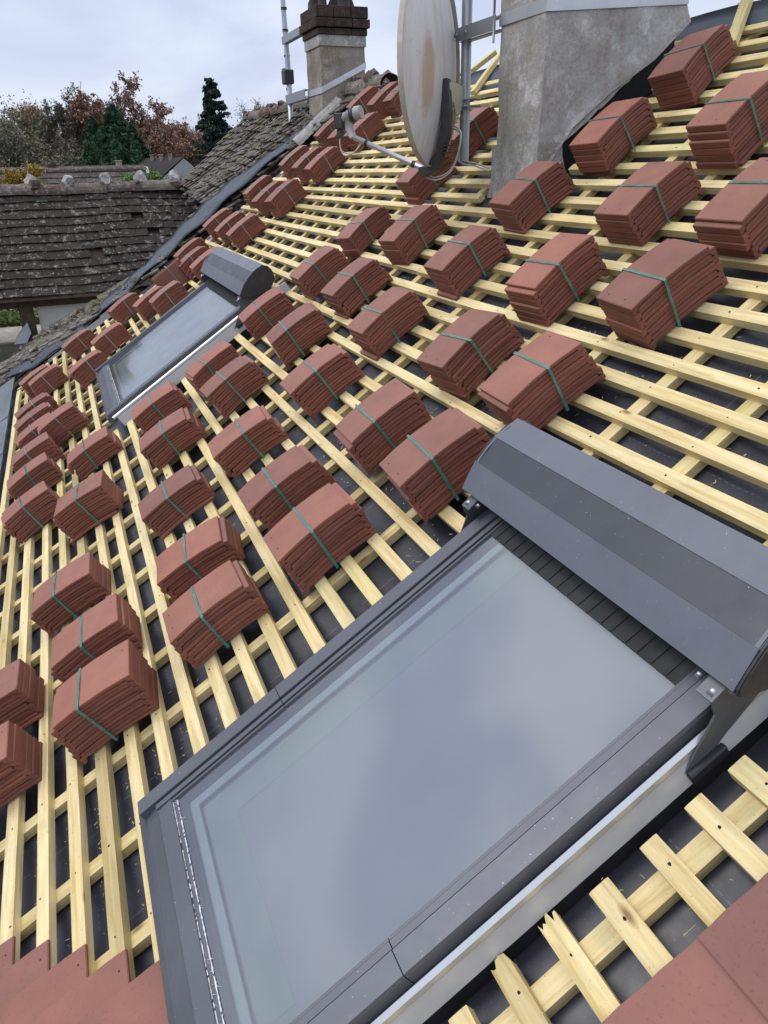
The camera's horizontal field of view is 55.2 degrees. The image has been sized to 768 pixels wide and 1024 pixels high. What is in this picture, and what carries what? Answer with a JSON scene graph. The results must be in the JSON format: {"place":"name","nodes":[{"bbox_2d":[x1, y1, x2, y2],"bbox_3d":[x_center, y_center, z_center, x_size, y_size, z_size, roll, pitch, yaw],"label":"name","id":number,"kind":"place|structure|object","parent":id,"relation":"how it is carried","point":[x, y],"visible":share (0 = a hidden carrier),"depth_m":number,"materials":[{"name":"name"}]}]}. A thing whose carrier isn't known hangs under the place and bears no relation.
{"place":"outdoors","nodes":[
{"label":"outdoors","id":0,"kind":"place"},
{"bbox_2d":[0,0,757,132],"label":"sky","id":1,"kind":"structure","parent":0,"point":[46,46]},
{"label":"ground","id":2,"kind":"structure","parent":0,"visible":0},
{"bbox_2d":[0,161,45,183],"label":"golden shrub","id":3,"kind":"object","parent":2,"relation":"on","point":[9,177],"visible":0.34,"depth_m":12.74,"materials":[{"name":"yellow plant"}]},
{"bbox_2d":[0,324,48,388],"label":"garden wall","id":4,"kind":"structure","parent":2,"relation":"on","point":[8,346],"depth_m":12.63,"materials":[{"name":"concrete"}]},
{"bbox_2d":[0,113,60,167],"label":"broadleaf tree","id":5,"kind":"object","parent":2,"relation":"on","point":[12,153],"visible":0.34,"depth_m":42.66,"materials":[{"name":"green plant"}]},
{"bbox_2d":[0,102,66,163],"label":"broadleaf tree","id":6,"kind":"object","parent":2,"relation":"on","point":[34,135],"visible":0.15,"depth_m":49.33,"materials":[{"name":"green plant"}]},
{"bbox_2d":[12,100,83,165],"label":"broadleaf tree","id":7,"kind":"object","parent":2,"relation":"on","point":[30,109],"visible":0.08,"depth_m":58.28,"materials":[{"name":"brown plant"}]},
{"bbox_2d":[18,87,85,162],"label":"broadleaf tree","id":8,"kind":"object","parent":2,"relation":"on","point":[68,133],"visible":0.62,"depth_m":50.45,"materials":[{"name":"brown plant"}]},
{"bbox_2d":[52,144,84,165],"bbox_3d":[-14.481,-13.490,34.680,6.308,7.000,5.667,-11,27,-20],"label":"broadleaf tree","id":9,"kind":"object","parent":2,"relation":"on","point":[73,161],"visible":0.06,"depth_m":34.55,"materials":[{"name":"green plant"}]},
{"bbox_2d":[0,160,148,311],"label":"bungalow","id":10,"kind":"object","parent":2,"relation":"on","point":[54,174],"visible":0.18,"depth_m":22.00,"materials":[{"name":"tile"}]},
{"bbox_2d":[79,115,99,165],"bbox_3d":[-13.425,-14.681,35.806,4.872,8.309,4.800,-11,27,-20],"label":"conifer","id":11,"kind":"object","parent":2,"relation":"on","point":[91,128],"visible":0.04,"depth_m":34.22,"materials":[{"name":"green plant"}]},
{"bbox_2d":[87,135,102,165],"bbox_3d":[-12.431,-13.061,33.439,4.138,7.313,4.153,-11,27,-20],"label":"conifer","id":12,"kind":"object","parent":2,"relation":"on","point":[95,157],"visible":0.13,"depth_m":32.01,"materials":[{"name":"green plant"}]},
{"bbox_2d":[96,103,126,146],"bbox_3d":[-12.027,-14.658,35.154,7.094,8.653,7.033,-11,27,-20],"label":"conifer","id":13,"kind":"object","parent":2,"relation":"on","point":[113,126],"visible":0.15,"depth_m":33.34,"materials":[{"name":"green plant"}]},
{"bbox_2d":[97,139,135,164],"bbox_3d":[-11.432,-12.699,32.813,4.270,7.142,4.238,-11,27,-20],"label":"conifer","id":14,"kind":"object","parent":2,"relation":"on","point":[113,150],"visible":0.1,"depth_m":31.31,"materials":[{"name":"green plant"}]},
{"bbox_2d":[0,170,234,370],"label":"outbuilding","id":15,"kind":"structure","parent":2,"relation":"on","point":[68,244],"depth_m":10.22,"materials":[{"name":"tile"}]},
{"bbox_2d":[61,70,173,153],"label":"broadleaf tree","id":16,"kind":"object","parent":2,"relation":"on","point":[86,110],"visible":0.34,"depth_m":53.30,"materials":[{"name":"brown plant"}]},
{"bbox_2d":[125,148,145,164],"bbox_3d":[-10.659,-12.599,33.074,3.820,6.772,3.810,-11,27,-20],"label":"conifer","id":17,"kind":"object","parent":2,"relation":"on","point":[136,158],"visible":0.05,"depth_m":31.67,"materials":[{"name":"green plant"}]},
{"bbox_2d":[0,89,272,165],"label":"woodland","id":18,"kind":"object","parent":2,"relation":"on","point":[57,133],"visible":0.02,"depth_m":88.64,"materials":[{"name":"brown plant"}]},
{"bbox_2d":[123,121,163,177],"bbox_3d":[-11.181,-13.935,34.566,5.318,7.860,5.356,-11,27,-20],"label":"conifer","id":19,"kind":"object","parent":2,"relation":"on","point":[133,139],"visible":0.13,"depth_m":33.09,"materials":[{"name":"green plant"}]},
{"bbox_2d":[120,167,186,180],"bbox_3d":[-3.685,-5.773,13.352,1.871,0.932,1.188,-16,29,-29],"label":"green shrub","id":20,"kind":"object","parent":2,"relation":"on","point":[152,175],"visible":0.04,"depth_m":13.12,"materials":[{"name":"green plant"}]},
{"bbox_2d":[138,154,195,179],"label":"house","id":21,"kind":"structure","parent":2,"relation":"on","point":[183,166],"depth_m":30.01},
{"bbox_2d":[143,116,221,175],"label":"broadleaf tree","id":22,"kind":"object","parent":2,"relation":"on","point":[177,142],"visible":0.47,"depth_m":48.04,"materials":[{"name":"brown plant"}]},
{"bbox_2d":[192,77,239,210],"bbox_3d":[-9.051,-17.910,40.399,5.400,10.389,5.885,-11,27,-20],"label":"spruce tree","id":23,"kind":"object","parent":2,"relation":"on","point":[213,125],"visible":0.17,"depth_m":38.61,"materials":[{"name":"green plant"}]},
{"bbox_2d":[234,98,281,178],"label":"bare tree","id":24,"kind":"object","parent":2,"relation":"on","point":[274,175],"visible":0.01,"depth_m":43.96,"materials":[{"name":"brown plant"}]},
{"bbox_2d":[0,0,767,1023],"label":"house","id":25,"kind":"structure","parent":2,"relation":"on","point":[420,770],"depth_m":1.66,"materials":[{"name":"brown wood"}]},
{"bbox_2d":[0,720,42,807],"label":"tile stack","id":26,"kind":"object","parent":25,"relation":"on","point":[21,750],"visible":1,"depth_m":2.15,"materials":[{"name":"tile"}]},
{"bbox_2d":[0,659,44,728],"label":"tile stack","id":27,"kind":"object","parent":25,"relation":"on","point":[22,690],"visible":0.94,"depth_m":2.41,"materials":[{"name":"tile"}]},
{"bbox_2d":[1,481,59,543],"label":"tile stack","id":28,"kind":"object","parent":25,"relation":"on","point":[27,515],"visible":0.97,"depth_m":3.69,"materials":[{"name":"tile"}]},
{"bbox_2d":[15,412,50,448],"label":"tile stack","id":29,"kind":"object","parent":25,"relation":"on","point":[28,434],"visible":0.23,"depth_m":4.72,"materials":[{"name":"tile"}]},
{"bbox_2d":[18,364,48,398],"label":"tile stack","id":30,"kind":"object","parent":25,"relation":"on","point":[24,385],"visible":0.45,"depth_m":6.08,"materials":[{"name":"tile"}]},
{"bbox_2d":[13,402,54,433],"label":"tile stack","id":31,"kind":"object","parent":25,"relation":"on","point":[31,417],"visible":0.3,"depth_m":5.02,"materials":[{"name":"tile"}]},
{"bbox_2d":[6,452,63,499],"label":"tile stack","id":32,"kind":"object","parent":25,"relation":"on","point":[45,467],"visible":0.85,"depth_m":4.09,"materials":[{"name":"tile"}]},
{"bbox_2d":[14,392,59,419],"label":"tile stack","id":33,"kind":"object","parent":25,"relation":"on","point":[30,405],"visible":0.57,"depth_m":5.29,"materials":[{"name":"tile"}]},
{"bbox_2d":[11,432,64,472],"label":"tile stack","id":34,"kind":"object","parent":25,"relation":"on","point":[36,447],"visible":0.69,"depth_m":4.41,"materials":[{"name":"tile"}]},
{"bbox_2d":[28,364,68,395],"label":"tile stack","id":35,"kind":"object","parent":25,"relation":"on","point":[50,378],"visible":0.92,"depth_m":5.88,"materials":[{"name":"tile"}]},
{"bbox_2d":[37,400,90,445],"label":"tile stack","id":36,"kind":"object","parent":25,"relation":"on","point":[60,425],"visible":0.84,"depth_m":4.62,"materials":[{"name":"tile"}]},
{"bbox_2d":[31,552,111,637],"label":"tile stack","id":37,"kind":"object","parent":25,"relation":"on","point":[63,595],"visible":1,"depth_m":2.78,"materials":[{"name":"tile"}]},
{"bbox_2d":[61,329,95,358],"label":"tile stack","id":38,"kind":"object","parent":25,"relation":"on","point":[76,345],"visible":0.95,"depth_m":6.40,"materials":[{"name":"tile"}]},
{"bbox_2d":[67,350,107,389],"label":"tile stack","id":39,"kind":"object","parent":25,"relation":"on","point":[82,372],"visible":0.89,"depth_m":5.43,"materials":[{"name":"tile"}]},
{"bbox_2d":[53,470,123,545],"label":"tile stack","id":40,"kind":"object","parent":25,"relation":"on","point":[87,504],"visible":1,"depth_m":3.34,"materials":[{"name":"tile"}]},
{"bbox_2d":[67,426,124,480],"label":"tile stack","id":41,"kind":"object","parent":25,"relation":"on","point":[89,454],"visible":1,"depth_m":3.94,"materials":[{"name":"tile"}]},
{"bbox_2d":[50,593,142,683],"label":"tile stack","id":42,"kind":"object","parent":25,"relation":"on","point":[95,631],"visible":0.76,"depth_m":2.36,"materials":[{"name":"tile"}]},
{"bbox_2d":[51,639,158,763],"bbox_3d":[-0.820,0.554,2.158,0.295,0.173,0.190,-35,33,0],"label":"tile stack","id":43,"kind":"object","parent":25,"relation":"on","point":[102,699],"visible":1,"depth_m":2.10,"materials":[{"name":"tile"}]},
{"bbox_2d":[90,322,131,356],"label":"tile stack","id":44,"kind":"object","parent":25,"relation":"on","point":[107,341],"visible":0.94,"depth_m":5.77,"materials":[{"name":"tile"}]},
{"bbox_2d":[107,293,139,323],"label":"tile stack","id":45,"kind":"object","parent":25,"relation":"on","point":[122,310],"visible":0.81,"depth_m":6.39,"materials":[{"name":"tile"}]},
{"bbox_2d":[132,286,162,321],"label":"tile stack","id":46,"kind":"object","parent":25,"relation":"on","point":[143,308],"visible":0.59,"depth_m":5.91,"materials":[{"name":"tile"}]},
{"bbox_2d":[130,382,192,432],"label":"tile stack","id":47,"kind":"object","parent":25,"relation":"on","point":[153,408],"visible":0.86,"depth_m":3.80,"materials":[{"name":"tile"}]},
{"bbox_2d":[148,280,188,316],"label":"tile stack","id":48,"kind":"object","parent":25,"relation":"on","point":[166,298],"visible":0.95,"depth_m":5.68,"materials":[{"name":"tile"}]},
{"bbox_2d":[152,257,188,286],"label":"tile stack","id":49,"kind":"object","parent":25,"relation":"on","point":[169,273],"visible":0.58,"depth_m":6.09,"materials":[{"name":"tile"}]},
{"bbox_2d":[139,407,206,469],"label":"tile stack","id":50,"kind":"object","parent":25,"relation":"on","point":[165,441],"visible":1,"depth_m":3.43,"materials":[{"name":"tile"}]},
{"bbox_2d":[138,464,215,540],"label":"tile stack","id":51,"kind":"object","parent":25,"relation":"on","point":[167,506],"visible":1,"depth_m":2.91,"materials":[{"name":"tile"}]},
{"bbox_2d":[173,237,209,259],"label":"tile stack","id":52,"kind":"object","parent":25,"relation":"on","point":[185,249],"visible":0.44,"depth_m":6.48,"materials":[{"name":"tile"}]},
{"bbox_2d":[178,246,207,280],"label":"tile stack","id":53,"kind":"object","parent":25,"relation":"on","point":[190,258],"visible":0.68,"depth_m":6.09,"materials":[{"name":"tile"}]},
{"bbox_2d":[156,516,244,601],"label":"tile stack","id":54,"kind":"object","parent":25,"relation":"on","point":[186,562],"visible":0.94,"depth_m":2.45,"materials":[{"name":"tile"}]},
{"bbox_2d":[189,246,216,281],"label":"tile stack","id":55,"kind":"object","parent":25,"relation":"on","point":[195,266],"visible":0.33,"depth_m":5.72,"materials":[{"name":"tile"}]},
{"bbox_2d":[184,341,239,399],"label":"tile stack","id":56,"kind":"object","parent":25,"relation":"on","point":[200,371],"visible":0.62,"depth_m":3.78,"materials":[{"name":"tile"}]},
{"bbox_2d":[162,560,270,669],"bbox_3d":[-0.506,0.304,2.207,0.284,0.148,0.191,-39,33,-4],"label":"tile stack","id":57,"kind":"object","parent":25,"relation":"on","point":[206,617],"visible":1,"depth_m":2.14,"materials":[{"name":"tile"}]},
{"bbox_2d":[203,208,232,240],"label":"tile stack","id":58,"kind":"object","parent":25,"relation":"on","point":[213,222],"visible":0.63,"depth_m":6.68,"materials":[{"name":"tile"}]},
{"bbox_2d":[214,211,245,245],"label":"tile stack","id":59,"kind":"object","parent":25,"relation":"on","point":[224,227],"visible":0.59,"depth_m":6.18,"materials":[{"name":"tile"}]},
{"bbox_2d":[199,355,268,419],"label":"tile stack","id":60,"kind":"object","parent":25,"relation":"on","point":[228,388],"visible":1,"depth_m":3.45,"materials":[{"name":"tile"}]},
{"bbox_2d":[226,213,267,250],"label":"tile stack","id":61,"kind":"object","parent":25,"relation":"on","point":[242,232],"visible":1,"depth_m":5.79,"materials":[{"name":"tile"}]},
{"bbox_2d":[208,405,290,478],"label":"tile stack","id":62,"kind":"object","parent":25,"relation":"on","point":[240,444],"visible":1,"depth_m":2.92,"materials":[{"name":"tile"}]},
{"bbox_2d":[243,175,272,208],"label":"tile stack","id":63,"kind":"object","parent":25,"relation":"on","point":[254,189],"visible":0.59,"depth_m":6.59,"materials":[{"name":"tile"}]},
{"bbox_2d":[238,287,295,339],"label":"tile stack","id":64,"kind":"object","parent":25,"relation":"on","point":[261,315],"visible":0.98,"depth_m":4.00,"materials":[{"name":"tile"}]},
{"bbox_2d":[251,181,282,215],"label":"tile stack","id":65,"kind":"object","parent":25,"relation":"on","point":[258,200],"visible":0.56,"depth_m":6.10,"materials":[{"name":"tile"}]},
{"bbox_2d":[264,179,307,217],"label":"tile stack","id":66,"kind":"object","parent":25,"relation":"on","point":[282,200],"visible":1,"depth_m":5.72,"materials":[{"name":"tile"}]},
{"bbox_2d":[237,444,338,530],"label":"tile stack","id":67,"kind":"object","parent":25,"relation":"on","point":[272,494],"visible":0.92,"depth_m":2.43,"materials":[{"name":"tile"}]},
{"bbox_2d":[278,145,309,179],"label":"tile stack","id":68,"kind":"object","parent":25,"relation":"on","point":[287,162],"visible":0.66,"depth_m":6.47,"materials":[{"name":"tile"}]},
{"bbox_2d":[280,0,308,120],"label":"antenna mast","id":69,"kind":"object","parent":25,"relation":"attached to","point":[287,72],"visible":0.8,"depth_m":8.05,"materials":[{"name":"metal"}]},
{"bbox_2d":[265,302,332,368],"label":"tile stack","id":70,"kind":"object","parent":25,"relation":"on","point":[294,335],"visible":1,"depth_m":3.46,"materials":[{"name":"tile"}]},
{"bbox_2d":[291,146,323,183],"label":"tile stack","id":71,"kind":"object","parent":25,"relation":"on","point":[301,163],"visible":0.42,"depth_m":6.03,"materials":[{"name":"tile"}]},
{"bbox_2d":[289,245,349,300],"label":"tile stack","id":72,"kind":"object","parent":25,"relation":"on","point":[313,275],"visible":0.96,"depth_m":3.94,"materials":[{"name":"tile"}]},
{"bbox_2d":[263,482,376,595],"bbox_3d":[-0.191,0.070,2.189,0.288,0.161,0.190,-40,33,-4],"label":"tile stack","id":73,"kind":"object","parent":25,"relation":"on","point":[312,539],"visible":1,"depth_m":2.13,"materials":[{"name":"tile"}]},
{"bbox_2d":[280,343,364,420],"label":"tile stack","id":74,"kind":"object","parent":25,"relation":"on","point":[316,382],"visible":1,"depth_m":2.92,"materials":[{"name":"tile"}]},
{"bbox_2d":[313,117,334,148],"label":"tile stack","id":75,"kind":"object","parent":25,"relation":"on","point":[323,132],"visible":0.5,"depth_m":6.35,"materials":[{"name":"tile"}]},
{"bbox_2d":[304,146,346,183],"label":"tile stack","id":76,"kind":"object","parent":25,"relation":"on","point":[320,167],"visible":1,"depth_m":5.69,"materials":[{"name":"tile"}]},
{"bbox_2d":[327,120,357,151],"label":"tile stack","id":77,"kind":"object","parent":25,"relation":"on","point":[332,139],"visible":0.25,"depth_m":5.94,"materials":[{"name":"tile"}]},
{"bbox_2d":[320,257,392,319],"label":"tile stack","id":78,"kind":"object","parent":25,"relation":"on","point":[349,290],"visible":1,"depth_m":3.45,"materials":[{"name":"tile"}]},
{"bbox_2d":[346,86,378,114],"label":"tile stack","id":79,"kind":"object","parent":25,"relation":"on","point":[364,97],"visible":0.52,"depth_m":6.23,"materials":[{"name":"tile"}]},
{"bbox_2d":[335,206,392,257],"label":"tile stack","id":80,"kind":"object","parent":25,"relation":"on","point":[358,234],"visible":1,"depth_m":4.03,"materials":[{"name":"tile"}]},
{"bbox_2d":[344,112,385,152],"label":"tile stack","id":81,"kind":"object","parent":25,"relation":"on","point":[370,126],"visible":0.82,"depth_m":5.60,"materials":[{"name":"tile"}]},
{"bbox_2d":[2,130,758,1012],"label":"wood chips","id":82,"kind":"object","parent":25,"relation":"on","point":[450,534],"visible":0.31,"depth_m":2.05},
{"bbox_2d":[366,81,397,119],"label":"tile stack","id":83,"kind":"object","parent":25,"relation":"on","point":[375,104],"visible":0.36,"depth_m":5.79,"materials":[{"name":"tile"}]},
{"bbox_2d":[333,378,431,475],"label":"tile stack","id":84,"kind":"object","parent":25,"relation":"on","point":[372,431],"visible":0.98,"depth_m":2.37,"materials":[{"name":"tile"}]},
{"bbox_2d":[346,287,429,360],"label":"tile stack","id":85,"kind":"object","parent":25,"relation":"on","point":[379,326],"visible":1,"depth_m":2.95,"materials":[{"name":"tile"}]},
{"bbox_2d":[382,85,401,117],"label":"tile stack","id":86,"kind":"object","parent":25,"relation":"on","point":[391,102],"visible":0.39,"depth_m":5.55,"materials":[{"name":"tile"}]},
{"bbox_2d":[378,205,447,265],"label":"tile stack","id":87,"kind":"object","parent":25,"relation":"on","point":[408,236],"visible":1,"depth_m":3.49,"materials":[{"name":"tile"}]},
{"bbox_2d":[333,0,501,180],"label":"satellite dish","id":88,"kind":"object","parent":25,"relation":"attached to","point":[434,95],"visible":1,"depth_m":3.38,"materials":[{"name":"metal"}]},
{"bbox_2d":[395,151,457,204],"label":"tile stack","id":89,"kind":"object","parent":25,"relation":"on","point":[415,187],"visible":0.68,"depth_m":3.97,"materials":[{"name":"tile"}]},
{"bbox_2d":[379,408,489,522],"bbox_3d":[0.160,-0.140,2.093,0.283,0.173,0.190,-38,33,0],"label":"tile stack","id":90,"kind":"object","parent":25,"relation":"on","point":[426,467],"visible":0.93,"depth_m":2.02,"materials":[{"name":"tile"}]},
{"bbox_2d":[423,225,509,300],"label":"tile stack","id":91,"kind":"object","parent":25,"relation":"on","point":[458,265],"visible":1,"depth_m":2.92,"materials":[{"name":"tile"}]},
{"bbox_2d":[417,309,524,400],"bbox_3d":[0.290,-0.537,2.454,0.288,0.161,0.194,-44,33,-7],"label":"tile stack","id":92,"kind":"object","parent":25,"relation":"on","point":[464,355],"visible":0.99,"depth_m":2.39,"materials":[{"name":"tile"}]},
{"bbox_2d":[448,106,498,163],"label":"tile stack","id":93,"kind":"object","parent":25,"relation":"on","point":[483,127],"visible":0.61,"depth_m":3.96,"materials":[{"name":"tile"}]},
{"bbox_2d":[489,161,575,234],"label":"tile stack","id":94,"kind":"object","parent":25,"relation":"on","point":[525,200],"visible":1,"depth_m":2.96,"materials":[{"name":"tile"}]},
{"bbox_2d":[478,330,605,428],"bbox_3d":[0.444,-0.366,2.096,0.296,0.161,0.190,-40,33,0],"label":"tile stack","id":95,"kind":"object","parent":25,"relation":"on","point":[541,380],"visible":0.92,"depth_m":2.03,"materials":[{"name":"tile"}]},
{"bbox_2d":[504,233,608,326],"bbox_3d":[0.571,-0.778,2.454,0.288,0.161,0.190,-43,33,-4],"label":"tile stack","id":96,"kind":"object","parent":25,"relation":"on","point":[548,283],"visible":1,"depth_m":2.39,"materials":[{"name":"tile"}]},
{"bbox_2d":[569,97,657,175],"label":"tile stack","id":97,"kind":"object","parent":25,"relation":"on","point":[607,139],"visible":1,"depth_m":2.87,"materials":[{"name":"tile"}]},
{"bbox_2d":[593,161,703,245],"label":"tile stack","id":98,"kind":"object","parent":25,"relation":"on","point":[642,205],"visible":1,"depth_m":2.39,"materials":[{"name":"tile"}]},
{"bbox_2d":[596,238,727,350],"bbox_3d":[0.776,-0.621,2.062,0.282,0.161,0.190,-39,33,2],"label":"tile stack","id":99,"kind":"object","parent":25,"relation":"on","point":[651,298],"visible":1,"depth_m":2.00,"materials":[{"name":"tile"}]},
{"bbox_2d":[648,24,737,111],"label":"tile stack","id":100,"kind":"object","parent":25,"relation":"on","point":[687,70],"visible":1,"depth_m":2.83,"materials":[{"name":"tile"}]},
{"bbox_2d":[685,70,767,168],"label":"tile stack","id":101,"kind":"object","parent":25,"relation":"on","point":[726,127],"visible":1,"depth_m":2.35,"materials":[{"name":"tile"}]},
{"bbox_2d":[692,157,767,259],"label":"tile stack","id":102,"kind":"object","parent":25,"relation":"on","point":[731,218],"visible":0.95,"depth_m":2.02,"materials":[{"name":"tile"}]},
{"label":"garden bank","id":103,"kind":"structure","parent":0,"visible":0},
{"bbox_2d":[0,307,39,327],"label":"ground cover","id":104,"kind":"object","parent":103,"relation":"on","point":[10,318],"visible":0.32,"depth_m":13.93,"materials":[{"name":"green plant"}]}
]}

